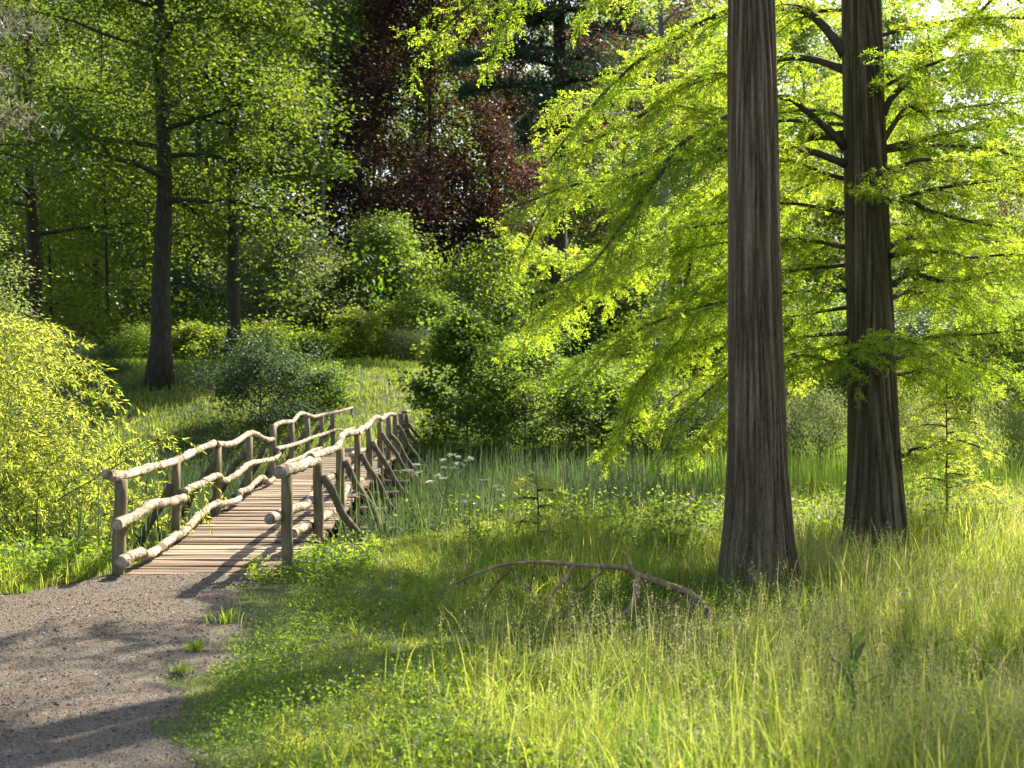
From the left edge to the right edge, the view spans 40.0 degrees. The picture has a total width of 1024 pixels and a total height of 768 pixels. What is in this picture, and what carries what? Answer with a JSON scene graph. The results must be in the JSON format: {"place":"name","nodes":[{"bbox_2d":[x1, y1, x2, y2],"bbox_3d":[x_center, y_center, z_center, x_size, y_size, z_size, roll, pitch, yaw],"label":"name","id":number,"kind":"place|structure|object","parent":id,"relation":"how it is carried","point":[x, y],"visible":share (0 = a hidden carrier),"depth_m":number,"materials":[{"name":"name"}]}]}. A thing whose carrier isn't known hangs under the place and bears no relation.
{"place":"outdoors","nodes":[
{"label":"outdoors","id":0,"kind":"place"},
{"bbox_2d":[0,572,273,767],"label":"gravel path","id":1,"kind":"structure","parent":0,"point":[147,748],"depth_m":9.58,"materials":[{"name":"grey gravel"}]},
{"bbox_2d":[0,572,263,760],"bbox_3d":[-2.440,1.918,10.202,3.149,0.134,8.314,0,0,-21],"label":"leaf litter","id":2,"kind":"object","parent":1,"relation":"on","point":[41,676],"visible":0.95,"depth_m":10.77,"materials":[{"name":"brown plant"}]},
{"bbox_2d":[195,599,255,625],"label":"grass tuft","id":3,"kind":"object","parent":1,"relation":"on","point":[224,618],"visible":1,"depth_m":11.24,"materials":[{"name":"green plant"}]},
{"bbox_2d":[323,495,413,544],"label":"stream","id":4,"kind":"structure","parent":0,"point":[361,502],"depth_m":29.13,"materials":[{"name":"liquid"}]},
{"bbox_2d":[0,426,790,561],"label":"reeds","id":5,"kind":"object","parent":4,"relation":"in","point":[425,492],"visible":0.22,"depth_m":22.77,"materials":[{"name":"green plant"}]},
{"bbox_2d":[0,364,1023,767],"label":"ground","id":6,"kind":"structure","parent":0,"point":[276,590],"depth_m":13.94,"materials":[{"name":"green plant"}]},
{"bbox_2d":[0,247,56,358],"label":"bush","id":7,"kind":"object","parent":6,"relation":"on","point":[13,288],"visible":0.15,"depth_m":64.69,"materials":[{"name":"green plant"}]},
{"bbox_2d":[0,0,63,145],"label":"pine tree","id":8,"kind":"object","parent":6,"relation":"on","point":[12,28],"visible":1,"depth_m":27.64,"materials":[{"name":"green plant"}]},
{"bbox_2d":[0,1,76,353],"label":"woodland tree","id":9,"kind":"object","parent":6,"relation":"on","point":[10,249],"visible":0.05,"depth_m":80.65,"materials":[{"name":"green plant"}]},
{"bbox_2d":[0,0,107,302],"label":"woodland tree","id":10,"kind":"object","parent":6,"relation":"on","point":[45,99],"visible":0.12,"depth_m":70.33,"materials":[{"name":"green plant"}]},
{"bbox_2d":[1,262,113,354],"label":"bush","id":11,"kind":"object","parent":6,"relation":"on","point":[56,306],"visible":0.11,"depth_m":71.83,"materials":[{"name":"green plant"}]},
{"bbox_2d":[0,211,114,319],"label":"tree","id":12,"kind":"object","parent":6,"relation":"on","point":[6,258],"visible":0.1,"depth_m":78.17,"materials":[{"name":"green plant"}]},
{"bbox_2d":[5,324,114,366],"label":"bush","id":13,"kind":"object","parent":6,"relation":"on","point":[75,345],"visible":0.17,"depth_m":47.51,"materials":[{"name":"green plant"}]},
{"bbox_2d":[0,214,122,479],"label":"tree","id":14,"kind":"object","parent":6,"relation":"on","point":[15,307],"visible":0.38,"depth_m":30.18,"materials":[{"name":"green plant"}]},
{"bbox_2d":[0,208,148,354],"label":"tree","id":15,"kind":"object","parent":6,"relation":"on","point":[81,268],"visible":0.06,"depth_m":97.71,"materials":[{"name":"green plant"}]},
{"bbox_2d":[0,165,153,357],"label":"tree","id":16,"kind":"object","parent":6,"relation":"on","point":[50,288],"visible":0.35,"depth_m":61.64,"materials":[{"name":"green plant"}]},
{"bbox_2d":[4,0,193,356],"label":"woodland tree","id":17,"kind":"object","parent":6,"relation":"on","point":[110,99],"visible":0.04,"depth_m":82.20,"materials":[{"name":"green plant"}]},
{"bbox_2d":[69,345,136,371],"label":"bush","id":18,"kind":"object","parent":6,"relation":"on","point":[106,355],"visible":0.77,"depth_m":46.85,"materials":[{"name":"green plant"}]},
{"bbox_2d":[4,157,216,358],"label":"tree","id":19,"kind":"object","parent":6,"relation":"on","point":[110,244],"visible":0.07,"depth_m":79.18,"materials":[{"name":"green plant"}]},
{"bbox_2d":[46,299,174,359],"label":"bush","id":20,"kind":"object","parent":6,"relation":"on","point":[75,352],"visible":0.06,"depth_m":69.40,"materials":[{"name":"green plant"}]},
{"bbox_2d":[0,103,226,353],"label":"tree","id":21,"kind":"object","parent":6,"relation":"on","point":[106,309],"visible":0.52,"depth_m":57.71,"materials":[{"name":"green plant"}]},
{"bbox_2d":[0,314,229,557],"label":"willow bush","id":22,"kind":"object","parent":6,"relation":"on","point":[12,498],"visible":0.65,"depth_m":16.53,"materials":[{"name":"green plant"}]},
{"bbox_2d":[0,0,255,358],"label":"maple tree","id":23,"kind":"object","parent":6,"relation":"on","point":[34,233],"visible":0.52,"depth_m":53.71,"materials":[{"name":"green plant"}]},
{"bbox_2d":[32,1,254,313],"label":"woodland tree","id":24,"kind":"object","parent":6,"relation":"on","point":[113,101],"visible":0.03,"depth_m":90.03,"materials":[{"name":"green plant"}]},
{"bbox_2d":[91,315,202,360],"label":"bush","id":25,"kind":"object","parent":6,"relation":"on","point":[140,338],"visible":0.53,"depth_m":54.25,"materials":[{"name":"green plant"}]},
{"bbox_2d":[97,240,226,359],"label":"bush","id":26,"kind":"object","parent":6,"relation":"on","point":[188,280],"visible":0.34,"depth_m":64.11,"materials":[{"name":"green plant"}]},
{"bbox_2d":[110,0,222,290],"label":"woodland tree","id":27,"kind":"object","parent":6,"relation":"on","point":[178,137],"visible":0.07,"depth_m":80.64,"materials":[{"name":"green plant"}]},
{"bbox_2d":[144,318,226,360],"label":"bush","id":28,"kind":"object","parent":6,"relation":"on","point":[193,332],"visible":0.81,"depth_m":54.47,"materials":[{"name":"green plant"}]},
{"bbox_2d":[75,164,312,330],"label":"tree","id":29,"kind":"object","parent":6,"relation":"on","point":[181,252],"visible":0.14,"depth_m":76.67,"materials":[{"name":"green plant"}]},
{"bbox_2d":[0,0,389,390],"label":"maple tree","id":30,"kind":"object","parent":6,"relation":"on","point":[159,369],"visible":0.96,"depth_m":44.48,"materials":[{"name":"green plant"}]},
{"bbox_2d":[93,0,304,319],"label":"woodland tree","id":31,"kind":"object","parent":6,"relation":"on","point":[198,128],"visible":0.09,"depth_m":65.92,"materials":[{"name":"green plant"}]},
{"bbox_2d":[127,259,278,356],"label":"bush","id":32,"kind":"object","parent":6,"relation":"on","point":[208,295],"visible":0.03,"depth_m":74.73,"materials":[{"name":"green plant"}]},
{"bbox_2d":[129,4,307,317],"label":"woodland tree","id":33,"kind":"object","parent":6,"relation":"on","point":[214,150],"visible":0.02,"depth_m":91.82,"materials":[{"name":"green plant"}]},
{"bbox_2d":[71,0,369,363],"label":"maple tree","id":34,"kind":"object","parent":6,"relation":"on","point":[233,305],"visible":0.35,"depth_m":48.73,"materials":[{"name":"green plant"}]},
{"bbox_2d":[171,298,271,359],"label":"bush","id":35,"kind":"object","parent":6,"relation":"on","point":[210,320],"visible":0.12,"depth_m":58.32,"materials":[{"name":"green plant"}]},
{"bbox_2d":[191,255,302,356],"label":"bush","id":36,"kind":"object","parent":6,"relation":"on","point":[261,290],"visible":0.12,"depth_m":65.86,"materials":[{"name":"green plant"}]},
{"bbox_2d":[171,318,354,429],"bbox_3d":[-7.510,-0.015,41.024,5.838,3.970,6.339,0,0,0],"label":"bush","id":37,"kind":"object","parent":6,"relation":"on","point":[255,365],"visible":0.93,"depth_m":40.43,"materials":[{"name":"green plant"}]},
{"bbox_2d":[102,407,429,576],"bbox_3d":[-3.466,1.900,27.263,3.240,2.676,27.916,0,0,-1],"label":"footbridge","id":38,"kind":"object","parent":6,"relation":"on","point":[281,511],"visible":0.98,"depth_m":17.81,"materials":[{"name":"brown wood"}]},
{"bbox_2d":[207,313,326,359],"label":"bush","id":39,"kind":"object","parent":6,"relation":"on","point":[267,327],"visible":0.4,"depth_m":55.40,"materials":[{"name":"green plant"}]},
{"bbox_2d":[226,49,327,272],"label":"woodland tree","id":40,"kind":"object","parent":6,"relation":"on","point":[280,205],"visible":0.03,"depth_m":92.70,"materials":[{"name":"green plant"}]},
{"bbox_2d":[177,0,383,294],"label":"woodland tree","id":41,"kind":"object","parent":6,"relation":"on","point":[246,127],"visible":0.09,"depth_m":77.00,"materials":[{"name":"green plant"}]},
{"bbox_2d":[186,211,391,359],"bbox_3d":[-9.733,-3.912,61.883,10.453,7.560,10.400,0,0,0],"label":"tree","id":42,"kind":"object","parent":6,"relation":"on","point":[303,255],"visible":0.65,"depth_m":60.96,"materials":[{"name":"green plant"}]},
{"bbox_2d":[268,323,362,361],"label":"bush","id":43,"kind":"object","parent":6,"relation":"on","point":[306,335],"visible":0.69,"depth_m":54.53,"materials":[{"name":"green plant"}]},
{"bbox_2d":[266,356,369,411],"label":"bush","id":44,"kind":"object","parent":6,"relation":"on","point":[333,385],"visible":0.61,"depth_m":42.68,"materials":[{"name":"green plant"}]},
{"bbox_2d":[277,0,373,271],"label":"slim tree","id":45,"kind":"object","parent":6,"relation":"on","point":[324,47],"visible":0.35,"depth_m":75.72,"materials":[{"name":"green plant"}]},
{"bbox_2d":[284,0,376,263],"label":"slim tree","id":46,"kind":"object","parent":6,"relation":"on","point":[325,133],"visible":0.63,"depth_m":70.02,"materials":[{"name":"green plant"}]},
{"bbox_2d":[315,0,404,266],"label":"slim tree","id":47,"kind":"object","parent":6,"relation":"on","point":[359,23],"visible":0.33,"depth_m":76.33,"materials":[{"name":"green plant"}]},
{"bbox_2d":[315,301,409,360],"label":"bush","id":48,"kind":"object","parent":6,"relation":"on","point":[366,321],"visible":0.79,"depth_m":56.50,"materials":[{"name":"green plant"}]},
{"bbox_2d":[274,218,457,360],"bbox_3d":[-6.856,-3.948,64.984,8.751,7.519,9.966,0,0,32],"label":"bush","id":49,"kind":"object","parent":6,"relation":"on","point":[365,272],"visible":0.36,"depth_m":63.11,"materials":[{"name":"green plant"}]},
{"bbox_2d":[309,201,455,350],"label":"tree","id":50,"kind":"object","parent":6,"relation":"on","point":[394,223],"visible":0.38,"depth_m":65.01,"materials":[{"name":"green plant"}]},
{"bbox_2d":[355,320,441,362],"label":"bush","id":51,"kind":"object","parent":6,"relation":"on","point":[399,343],"visible":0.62,"depth_m":56.48,"materials":[{"name":"green plant"}]},
{"bbox_2d":[374,0,462,271],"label":"slim tree","id":52,"kind":"object","parent":6,"relation":"on","point":[421,93],"visible":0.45,"depth_m":77.66,"materials":[{"name":"green plant"}]},
{"bbox_2d":[372,71,465,225],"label":"woodland tree","id":53,"kind":"object","parent":6,"relation":"on","point":[409,123],"visible":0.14,"depth_m":105.81,"materials":[{"name":"green plant"}]},
{"bbox_2d":[363,281,490,360],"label":"bush","id":54,"kind":"object","parent":6,"relation":"on","point":[425,302],"visible":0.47,"depth_m":59.58,"materials":[{"name":"green plant"}]},
{"bbox_2d":[376,277,490,361],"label":"bush","id":55,"kind":"object","parent":6,"relation":"on","point":[459,309],"visible":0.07,"depth_m":61.65,"materials":[{"name":"green plant"}]},
{"bbox_2d":[240,0,633,340],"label":"copper beech","id":56,"kind":"object","parent":6,"relation":"on","point":[425,191],"visible":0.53,"depth_m":74.83,"materials":[{"name":"red plant"}]},
{"bbox_2d":[383,31,533,272],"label":"woodland tree","id":57,"kind":"object","parent":6,"relation":"on","point":[454,136],"visible":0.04,"depth_m":108.68,"materials":[{"name":"green plant"}]},
{"bbox_2d":[387,304,548,446],"bbox_3d":[-1.098,-0.071,38.362,4.444,4.189,4.065,0,0,0],"label":"bush","id":58,"kind":"object","parent":6,"relation":"on","point":[467,322],"visible":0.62,"depth_m":37.91,"materials":[{"name":"green plant"}]},
{"bbox_2d":[395,217,549,359],"bbox_3d":[-1.898,-3.934,65.088,8.162,7.509,9.053,0,0,-38],"label":"bush","id":59,"kind":"object","parent":6,"relation":"on","point":[461,287],"visible":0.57,"depth_m":64.11,"materials":[{"name":"green plant"}]},
{"bbox_2d":[406,209,548,323],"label":"thicket tree","id":60,"kind":"object","parent":6,"relation":"on","point":[453,225],"visible":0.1,"depth_m":77.96,"materials":[{"name":"green plant"}]},
{"bbox_2d":[392,0,585,318],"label":"woodland tree","id":61,"kind":"object","parent":6,"relation":"on","point":[461,122],"visible":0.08,"depth_m":87.61,"materials":[{"name":"green plant"}]},
{"bbox_2d":[0,476,1023,767],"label":"leafy weeds","id":62,"kind":"object","parent":6,"relation":"on","point":[312,568],"visible":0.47,"depth_m":9.86,"materials":[{"name":"green plant"}]},
{"bbox_2d":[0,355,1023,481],"bbox_3d":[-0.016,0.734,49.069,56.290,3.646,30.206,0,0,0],"label":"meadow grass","id":63,"kind":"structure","parent":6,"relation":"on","point":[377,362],"depth_m":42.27,"materials":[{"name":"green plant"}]},
{"bbox_2d":[1,0,1023,348],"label":"distant wood","id":64,"kind":"object","parent":6,"relation":"on","point":[595,142],"visible":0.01,"depth_m":121.82,"materials":[{"name":"green plant"}]},
{"bbox_2d":[412,307,644,460],"bbox_3d":[0.594,0.070,36.645,5.625,4.194,6.020,0,0,40],"label":"bush","id":65,"kind":"object","parent":6,"relation":"on","point":[507,381],"visible":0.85,"depth_m":36.10,"materials":[{"name":"green plant"}]},
{"bbox_2d":[492,464,581,548],"bbox_3d":[0.304,1.445,15.637,0.862,1.121,1.011,0,0,-31],"label":"sapling","id":66,"kind":"object","parent":6,"relation":"on","point":[536,481],"visible":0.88,"depth_m":15.57,"materials":[{"name":"green plant"}]},
{"bbox_2d":[440,0,688,360],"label":"pine tree","id":67,"kind":"object","parent":6,"relation":"on","point":[553,12],"visible":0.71,"depth_m":61.89,"materials":[{"name":"green plant"}]},
{"bbox_2d":[516,30,619,248],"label":"woodland tree","id":68,"kind":"object","parent":6,"relation":"on","point":[573,162],"visible":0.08,"depth_m":91.00,"materials":[{"name":"green plant"}]},
{"bbox_2d":[431,550,717,628],"bbox_3d":[0.477,1.743,11.569,2.582,0.744,0.969,0,0,24],"label":"fallen branch","id":69,"kind":"object","parent":6,"relation":"on","point":[638,576],"visible":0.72,"depth_m":11.51,"materials":[{"name":"brown wood"}]},
{"bbox_2d":[496,228,672,359],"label":"bush","id":70,"kind":"object","parent":6,"relation":"on","point":[592,337],"visible":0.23,"depth_m":71.29,"materials":[{"name":"green plant"}]},
{"bbox_2d":[388,0,802,595],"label":"conifer tree","id":71,"kind":"object","parent":6,"relation":"on","point":[758,503],"visible":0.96,"depth_m":12.99,"materials":[{"name":"brown plant"}]},
{"bbox_2d":[516,171,675,350],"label":"tree","id":72,"kind":"object","parent":6,"relation":"on","point":[599,214],"visible":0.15,"depth_m":82.05,"materials":[{"name":"green plant"}]},
{"bbox_2d":[530,360,678,450],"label":"bush","id":73,"kind":"object","parent":6,"relation":"on","point":[620,379],"visible":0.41,"depth_m":36.87,"materials":[{"name":"green plant"}]},
{"bbox_2d":[528,0,698,302],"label":"woodland tree","id":74,"kind":"object","parent":6,"relation":"on","point":[629,52],"visible":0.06,"depth_m":90.24,"materials":[{"name":"green plant"}]},
{"bbox_2d":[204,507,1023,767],"bbox_3d":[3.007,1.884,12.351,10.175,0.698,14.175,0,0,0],"label":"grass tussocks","id":75,"kind":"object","parent":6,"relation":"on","point":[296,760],"depth_m":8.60,"materials":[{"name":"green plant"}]},
{"bbox_2d":[574,254,688,359],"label":"bush","id":76,"kind":"object","parent":6,"relation":"on","point":[650,291],"visible":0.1,"depth_m":72.71,"materials":[{"name":"green plant"}]},
{"bbox_2d":[593,364,719,454],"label":"bush","id":77,"kind":"object","parent":6,"relation":"on","point":[668,408],"visible":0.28,"depth_m":36.51,"materials":[{"name":"green plant"}]},
{"bbox_2d":[536,0,777,380],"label":"tree","id":78,"kind":"object","parent":6,"relation":"on","point":[661,22],"visible":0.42,"depth_m":45.73,"materials":[{"name":"green plant"}]},
{"bbox_2d":[607,278,727,367],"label":"bush","id":79,"kind":"object","parent":6,"relation":"on","point":[642,314],"visible":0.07,"depth_m":47.27,"materials":[{"name":"green plant"}]},
{"bbox_2d":[611,0,723,289],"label":"woodland tree","id":80,"kind":"object","parent":6,"relation":"on","point":[669,8],"visible":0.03,"depth_m":93.11,"materials":[{"name":"green plant"}]},
{"bbox_2d":[663,368,727,446],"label":"bush","id":81,"kind":"object","parent":6,"relation":"on","point":[720,408],"visible":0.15,"depth_m":37.52,"materials":[{"name":"green plant"}]},
{"bbox_2d":[639,0,782,281],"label":"woodland tree","id":82,"kind":"object","parent":6,"relation":"on","point":[683,19],"visible":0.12,"depth_m":81.00,"materials":[{"name":"green plant"}]},
{"bbox_2d":[477,0,1023,555],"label":"conifer tree","id":83,"kind":"object","parent":6,"relation":"on","point":[869,362],"visible":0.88,"depth_m":15.86,"materials":[{"name":"green plant"}]},
{"bbox_2d":[673,232,835,355],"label":"bush","id":84,"kind":"object","parent":6,"relation":"on","point":[784,276],"visible":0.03,"depth_m":70.79,"materials":[{"name":"green plant"}]},
{"bbox_2d":[669,0,840,275],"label":"woodland tree","id":85,"kind":"object","parent":6,"relation":"on","point":[780,88],"visible":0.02,"depth_m":94.52,"materials":[{"name":"green plant"}]},
{"bbox_2d":[686,281,915,372],"bbox_3d":[9.762,-1.587,46.950,7.326,4.646,7.724,0,0,38],"label":"bush","id":86,"kind":"object","parent":6,"relation":"on","point":[826,325],"visible":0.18,"depth_m":46.21,"materials":[{"name":"green plant"}]},
{"bbox_2d":[776,0,843,283],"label":"woodland tree","id":87,"kind":"object","parent":6,"relation":"on","point":[802,47],"visible":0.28,"depth_m":82.14,"materials":[{"name":"green plant"}]},
{"bbox_2d":[786,376,846,469],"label":"bush","id":88,"kind":"object","parent":6,"relation":"on","point":[799,433],"visible":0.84,"depth_m":35.25,"materials":[{"name":"green plant"}]},
{"bbox_2d":[623,425,1023,510],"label":"sedge","id":89,"kind":"object","parent":6,"relation":"on","point":[797,477],"visible":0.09,"depth_m":23.16,"materials":[{"name":"green plant"}]},
{"bbox_2d":[778,17,895,287],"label":"woodland tree","id":90,"kind":"object","parent":6,"relation":"on","point":[839,60],"visible":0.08,"depth_m":93.79,"materials":[{"name":"green plant"}]},
{"bbox_2d":[811,628,886,733],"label":"tall plant","id":91,"kind":"object","parent":6,"relation":"on","point":[856,655],"visible":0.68,"depth_m":7.31,"materials":[{"name":"green plant"}]},
{"bbox_2d":[780,188,927,312],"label":"tree","id":92,"kind":"object","parent":6,"relation":"on","point":[834,228],"visible":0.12,"depth_m":82.80,"materials":[{"name":"green plant"}]},
{"bbox_2d":[823,0,951,279],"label":"woodland tree","id":93,"kind":"object","parent":6,"relation":"on","point":[893,19],"visible":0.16,"depth_m":78.32,"materials":[{"name":"green plant"}]},
{"bbox_2d":[823,0,1023,218],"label":"maple tree","id":94,"kind":"object","parent":6,"relation":"on","point":[942,95],"visible":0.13,"depth_m":36.92,"materials":[{"name":"green plant"}]},
{"bbox_2d":[829,287,1017,384],"bbox_3d":[13.070,-1.298,45.799,6.840,3.923,6.580,0,0,0],"label":"bush","id":95,"kind":"object","parent":6,"relation":"on","point":[922,326],"visible":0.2,"depth_m":44.97,"materials":[{"name":"green plant"}]},
{"bbox_2d":[827,264,1023,361],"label":"bush","id":96,"kind":"object","parent":6,"relation":"on","point":[949,313],"visible":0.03,"depth_m":50.69,"materials":[{"name":"green plant"}]},
{"bbox_2d":[886,31,971,280],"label":"woodland tree","id":97,"kind":"object","parent":6,"relation":"on","point":[911,50],"visible":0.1,"depth_m":71.33,"materials":[{"name":"green plant"}]},
{"bbox_2d":[898,365,969,477],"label":"bush","id":98,"kind":"object","parent":6,"relation":"on","point":[909,410],"visible":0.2,"depth_m":33.92,"materials":[{"name":"green plant"}]},
{"bbox_2d":[900,377,1011,517],"bbox_3d":[5.609,0.937,18.046,1.419,2.152,1.603,0,0,43],"label":"sapling","id":99,"kind":"object","parent":6,"relation":"on","point":[967,478],"visible":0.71,"depth_m":17.95,"materials":[{"name":"green plant"}]},
{"bbox_2d":[930,2,1023,346],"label":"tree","id":100,"kind":"object","parent":6,"relation":"on","point":[1006,209],"visible":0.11,"depth_m":62.60,"materials":[{"name":"plant"}]},
{"bbox_2d":[944,284,1023,390],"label":"bush","id":101,"kind":"object","parent":6,"relation":"on","point":[1016,352],"visible":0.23,"depth_m":44.63,"materials":[{"name":"green plant"}]},
{"bbox_2d":[949,366,1023,474],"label":"bush","id":102,"kind":"object","parent":6,"relation":"on","point":[1015,428],"visible":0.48,"depth_m":32.76,"materials":[{"name":"green plant"}]},
{"bbox_2d":[949,115,1023,274],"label":"woodland tree","id":103,"kind":"object","parent":6,"relation":"on","point":[992,203],"visible":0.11,"depth_m":79.68,"materials":[{"name":"green plant"}]},
{"bbox_2d":[2,0,1023,315],"label":"sky","id":104,"kind":"structure","parent":0,"point":[935,4],"materials":[{"name":"white"}]},
{"bbox_2d":[406,474,1023,767],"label":"seeding grass","id":105,"kind":"structure","parent":0,"point":[948,656],"depth_m":8.95,"materials":[{"name":"green plant"}]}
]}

